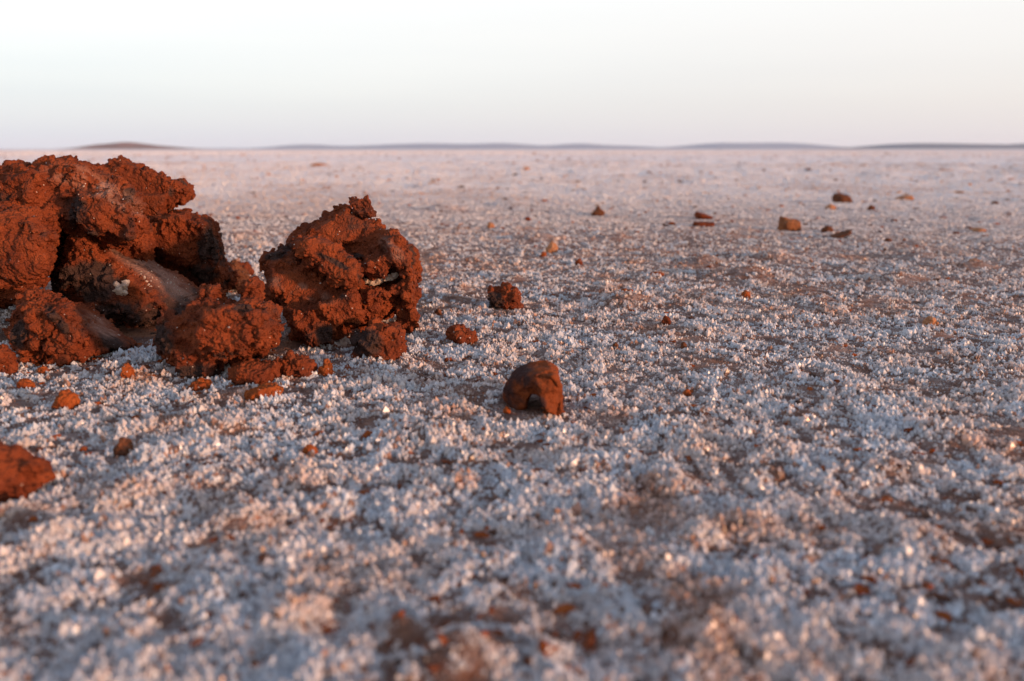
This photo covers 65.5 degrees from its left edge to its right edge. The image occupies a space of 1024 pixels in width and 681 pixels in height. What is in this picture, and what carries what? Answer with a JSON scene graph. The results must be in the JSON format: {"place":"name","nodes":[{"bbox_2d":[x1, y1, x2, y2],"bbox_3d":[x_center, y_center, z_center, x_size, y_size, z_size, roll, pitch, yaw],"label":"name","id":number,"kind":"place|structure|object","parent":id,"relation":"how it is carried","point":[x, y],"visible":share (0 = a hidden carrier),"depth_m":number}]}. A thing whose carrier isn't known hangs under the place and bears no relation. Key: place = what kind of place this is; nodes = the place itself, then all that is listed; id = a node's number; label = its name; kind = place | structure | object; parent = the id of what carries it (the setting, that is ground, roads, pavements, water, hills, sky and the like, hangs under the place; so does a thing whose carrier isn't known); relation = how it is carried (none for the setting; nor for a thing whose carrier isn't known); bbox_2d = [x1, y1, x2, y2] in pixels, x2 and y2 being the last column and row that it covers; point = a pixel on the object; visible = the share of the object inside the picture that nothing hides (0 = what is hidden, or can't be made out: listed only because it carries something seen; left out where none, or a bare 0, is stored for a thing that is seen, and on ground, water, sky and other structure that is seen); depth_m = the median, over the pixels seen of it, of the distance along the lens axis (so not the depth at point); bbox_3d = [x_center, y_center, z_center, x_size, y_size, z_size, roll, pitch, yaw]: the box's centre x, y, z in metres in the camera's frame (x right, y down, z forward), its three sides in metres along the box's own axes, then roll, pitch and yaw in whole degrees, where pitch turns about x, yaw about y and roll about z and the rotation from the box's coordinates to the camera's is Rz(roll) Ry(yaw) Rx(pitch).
{"place":"outdoors","nodes":[
{"label":"outdoors","id":0,"kind":"place"},
{"bbox_2d":[64,142,201,148],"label":"red dune","id":1,"kind":"structure","parent":0,"point":[126,145],"depth_m":1396.55},
{"bbox_2d":[0,149,1023,680],"bbox_3d":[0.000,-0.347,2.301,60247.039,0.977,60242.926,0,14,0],"label":"ground","id":2,"kind":"structure","parent":0,"point":[408,625],"depth_m":0.43},
{"bbox_2d":[0,344,18,374],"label":"mud clod","id":3,"kind":"object","parent":2,"relation":"on","point":[9,363],"visible":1,"depth_m":0.25},
{"bbox_2d":[16,378,35,388],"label":"mud clod","id":4,"kind":"object","parent":2,"relation":"on","point":[23,383],"visible":1,"depth_m":0.24},
{"bbox_2d":[0,441,56,503],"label":"mud clod","id":5,"kind":"object","parent":2,"relation":"on","point":[25,473],"visible":1,"depth_m":0.16},
{"bbox_2d":[51,389,80,409],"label":"mud clod","id":6,"kind":"object","parent":2,"relation":"on","point":[70,399],"visible":1,"depth_m":0.22},
{"bbox_2d":[2,285,137,366],"bbox_3d":[-0.159,-0.003,0.277,0.050,0.032,0.046,0,14,0],"label":"mud clod","id":7,"kind":"object","parent":2,"relation":"on","point":[47,327],"visible":0.98,"depth_m":0.26},
{"bbox_2d":[0,154,157,308],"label":"mud boulder","id":8,"kind":"object","parent":2,"relation":"on","point":[47,203],"visible":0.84,"depth_m":0.29},
{"bbox_2d":[113,437,133,455],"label":"mud clod","id":9,"kind":"object","parent":2,"relation":"on","point":[124,446],"visible":1,"depth_m":0.18},
{"bbox_2d":[49,230,198,327],"bbox_3d":[-0.164,-0.023,0.330,0.065,0.050,0.054,0,14,0],"label":"mud slab","id":10,"kind":"object","parent":2,"relation":"on","point":[118,287],"depth_m":0.31},
{"bbox_2d":[93,155,239,289],"bbox_3d":[-0.177,-0.053,0.379,0.093,0.069,0.072,0,14,0],"label":"mud clod","id":11,"kind":"object","parent":2,"relation":"on","point":[190,244],"visible":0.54,"depth_m":0.36},
{"bbox_2d":[188,378,213,390],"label":"mud clod","id":12,"kind":"object","parent":2,"relation":"on","point":[199,384],"visible":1,"depth_m":0.24},
{"bbox_2d":[152,276,285,378],"bbox_3d":[-0.100,-0.001,0.269,0.040,0.042,0.081,-6,15,-24],"label":"mud clod","id":13,"kind":"object","parent":2,"relation":"on","point":[210,330],"visible":0.97,"depth_m":0.25},
{"bbox_2d":[228,260,249,290],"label":"mud clod","id":14,"kind":"object","parent":2,"relation":"on","point":[243,273],"visible":0.28,"depth_m":0.40},
{"bbox_2d":[237,261,254,274],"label":"mud clod","id":15,"kind":"object","parent":2,"relation":"on","point":[246,265],"visible":0.31,"depth_m":0.45},
{"bbox_2d":[227,358,280,384],"bbox_3d":[-0.079,0.009,0.245,0.017,0.009,0.015,0,14,0],"label":"mud clod","id":16,"kind":"object","parent":2,"relation":"on","point":[251,371],"visible":1,"depth_m":0.24},
{"bbox_2d":[243,382,283,400],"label":"mud clod","id":17,"kind":"object","parent":2,"relation":"on","point":[268,389],"visible":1,"depth_m":0.23},
{"bbox_2d":[275,350,317,377],"bbox_3d":[-0.069,0.008,0.253,0.014,0.011,0.011,0,14,0],"label":"mud clod","id":18,"kind":"object","parent":2,"relation":"on","point":[292,363],"visible":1,"depth_m":0.25},
{"bbox_2d":[302,444,318,455],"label":"mud clod","id":19,"kind":"object","parent":2,"relation":"on","point":[307,448],"visible":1,"depth_m":0.19},
{"bbox_2d":[311,163,326,165],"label":"mud clod","id":20,"kind":"object","parent":2,"relation":"on","point":[318,164],"visible":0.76,"depth_m":3.14},
{"bbox_2d":[318,358,334,376],"bbox_3d":[-0.059,0.009,0.252,0.006,0.006,0.006,0,14,0],"label":"mud crumb","id":21,"kind":"object","parent":2,"relation":"on","point":[325,369],"visible":1,"depth_m":0.25},
{"bbox_2d":[258,195,422,346],"bbox_3d":[-0.066,-0.024,0.307,0.065,0.063,0.069,0,14,0],"label":"mud boulder","id":22,"kind":"object","parent":2,"relation":"on","point":[337,272],"visible":0.93,"depth_m":0.29},
{"bbox_2d":[349,317,407,360],"bbox_3d":[-0.046,0.000,0.276,0.019,0.018,0.022,0,14,0],"label":"mud clod","id":23,"kind":"object","parent":2,"relation":"on","point":[377,337],"visible":1,"depth_m":0.27},
{"bbox_2d":[434,308,441,314],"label":"mud crumb","id":24,"kind":"object","parent":2,"relation":"on","point":[437,311],"visible":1,"depth_m":0.34},
{"bbox_2d":[445,324,477,345],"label":"mud clod","id":25,"kind":"object","parent":2,"relation":"on","point":[459,333],"visible":1,"depth_m":0.29},
{"bbox_2d":[487,222,494,227],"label":"mud crumb","id":26,"kind":"object","parent":2,"relation":"on","point":[490,225],"visible":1,"depth_m":0.71},
{"bbox_2d":[487,282,523,309],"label":"mud clod","id":27,"kind":"object","parent":2,"relation":"on","point":[505,295],"visible":0.98,"depth_m":0.35},
{"bbox_2d":[503,406,510,413],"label":"mud crumb","id":28,"kind":"object","parent":2,"relation":"on","point":[506,409],"visible":1,"depth_m":0.22},
{"bbox_2d":[0,151,1023,680],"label":"salt crystals","id":29,"kind":"object","parent":2,"relation":"on","point":[796,639],"visible":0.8,"depth_m":0.17},
{"bbox_2d":[38,365,49,373],"bbox_3d":[-0.150,0.009,0.255,0.003,0.003,0.003,0,14,0],"label":"mud crumb","id":30,"kind":"object","parent":29,"relation":"on","point":[42,369],"visible":1,"depth_m":0.25},
{"bbox_2d":[120,362,135,378],"bbox_3d":[-0.117,0.010,0.242,0.004,0.007,0.005,0,14,0],"label":"mud crumb","id":31,"kind":"object","parent":29,"relation":"on","point":[127,369],"visible":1,"depth_m":0.24},
{"bbox_2d":[361,430,372,438],"bbox_3d":[-0.036,0.024,0.199,0.004,0.003,0.003,0,14,0],"label":"mud crumb","id":32,"kind":"object","parent":29,"relation":"on","point":[366,434],"visible":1,"depth_m":0.20},
{"bbox_2d":[740,290,750,298],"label":"mud crumb","id":33,"kind":"object","parent":29,"relation":"on","point":[745,293],"visible":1,"depth_m":0.38},
{"bbox_2d":[1,200,1023,680],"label":"mud grains","id":34,"kind":"object","parent":2,"relation":"on","point":[589,640],"visible":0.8,"depth_m":0.14},
{"bbox_2d":[4,152,1021,208],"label":"mud grains","id":35,"kind":"object","parent":2,"relation":"on","point":[461,186],"visible":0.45,"depth_m":2.00},
{"bbox_2d":[502,360,564,415],"bbox_3d":[0.006,0.015,0.221,0.017,0.018,0.024,0,14,0],"label":"arched stone","id":36,"kind":"object","parent":2,"relation":"on","point":[539,378],"visible":1,"depth_m":0.21},
{"bbox_2d":[545,241,557,253],"bbox_3d":[0.027,-0.062,0.544,0.009,0.010,0.009,0,14,0],"label":"mud crumb","id":37,"kind":"object","parent":2,"relation":"on","point":[551,247],"visible":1,"depth_m":0.54},
{"bbox_2d":[575,258,582,264],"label":"mud crumb","id":38,"kind":"object","parent":2,"relation":"on","point":[579,261],"visible":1,"depth_m":0.49},
{"bbox_2d":[591,206,604,215],"bbox_3d":[0.093,-0.140,0.864,0.015,0.012,0.015,-3,14,-13],"label":"mud crumb","id":39,"kind":"object","parent":2,"relation":"on","point":[598,211],"visible":0.95,"depth_m":0.86},
{"bbox_2d":[650,271,664,275],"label":"mud crumb","id":40,"kind":"object","parent":2,"relation":"on","point":[662,274],"visible":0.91,"depth_m":0.45},
{"bbox_2d":[661,315,670,324],"bbox_3d":[0.062,-0.008,0.321,0.004,0.005,0.005,0,14,0],"label":"mud crumb","id":41,"kind":"object","parent":2,"relation":"on","point":[666,320],"visible":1,"depth_m":0.32},
{"bbox_2d":[680,342,686,348],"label":"mud crumb","id":42,"kind":"object","parent":2,"relation":"on","point":[683,345],"visible":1,"depth_m":0.28},
{"bbox_2d":[683,389,691,395],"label":"mud crumb","id":43,"kind":"object","parent":2,"relation":"on","point":[686,392],"visible":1,"depth_m":0.23},
{"bbox_2d":[694,211,712,218],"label":"mud clod","id":44,"kind":"object","parent":2,"relation":"on","point":[698,215],"visible":1,"depth_m":0.81},
{"bbox_2d":[692,221,714,226],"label":"mud clod","id":45,"kind":"object","parent":2,"relation":"on","point":[703,223],"visible":0.99,"depth_m":0.73},
{"bbox_2d":[776,216,801,231],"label":"mud clod","id":46,"kind":"object","parent":2,"relation":"on","point":[788,224],"visible":0.93,"depth_m":0.70},
{"bbox_2d":[821,225,832,231],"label":"mud crumb","id":47,"kind":"object","parent":2,"relation":"on","point":[826,228],"visible":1,"depth_m":0.69},
{"bbox_2d":[825,204,835,209],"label":"mud crumb","id":48,"kind":"object","parent":2,"relation":"on","point":[831,206],"visible":0.86,"depth_m":0.95},
{"bbox_2d":[829,230,851,237],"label":"mud clod","id":49,"kind":"object","parent":2,"relation":"on","point":[841,234],"visible":1,"depth_m":0.64},
{"bbox_2d":[832,193,852,202],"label":"mud clod","id":50,"kind":"object","parent":2,"relation":"on","point":[840,197],"visible":0.98,"depth_m":1.06},
{"bbox_2d":[867,205,874,209],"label":"mud crumb","id":51,"kind":"object","parent":2,"relation":"on","point":[871,207],"visible":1,"depth_m":0.91},
{"bbox_2d":[895,195,913,199],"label":"mud clod","id":52,"kind":"object","parent":2,"relation":"on","point":[907,197],"visible":0.89,"depth_m":1.12},
{"bbox_2d":[922,316,938,325],"bbox_3d":[0.169,-0.007,0.321,0.006,0.005,0.006,0,14,0],"label":"mud crumb","id":53,"kind":"object","parent":2,"relation":"on","point":[926,321],"visible":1,"depth_m":0.32},
{"bbox_2d":[970,227,986,231],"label":"mud clod","id":54,"kind":"object","parent":2,"relation":"on","point":[977,229],"visible":1,"depth_m":0.70},
{"bbox_2d":[0,0,1023,148],"label":"sky","id":55,"kind":"structure","parent":0,"point":[74,73]},
{"bbox_2d":[202,143,847,148],"bbox_3d":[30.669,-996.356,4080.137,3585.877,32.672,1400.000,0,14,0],"label":"hills","id":56,"kind":"structure","parent":0,"point":[598,146],"depth_m":3654.16},
{"bbox_2d":[831,143,1023,148],"bbox_3d":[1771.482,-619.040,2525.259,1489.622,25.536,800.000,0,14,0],"label":"hills","id":57,"kind":"structure","parent":0,"point":[947,146],"depth_m":2330.28}
]}

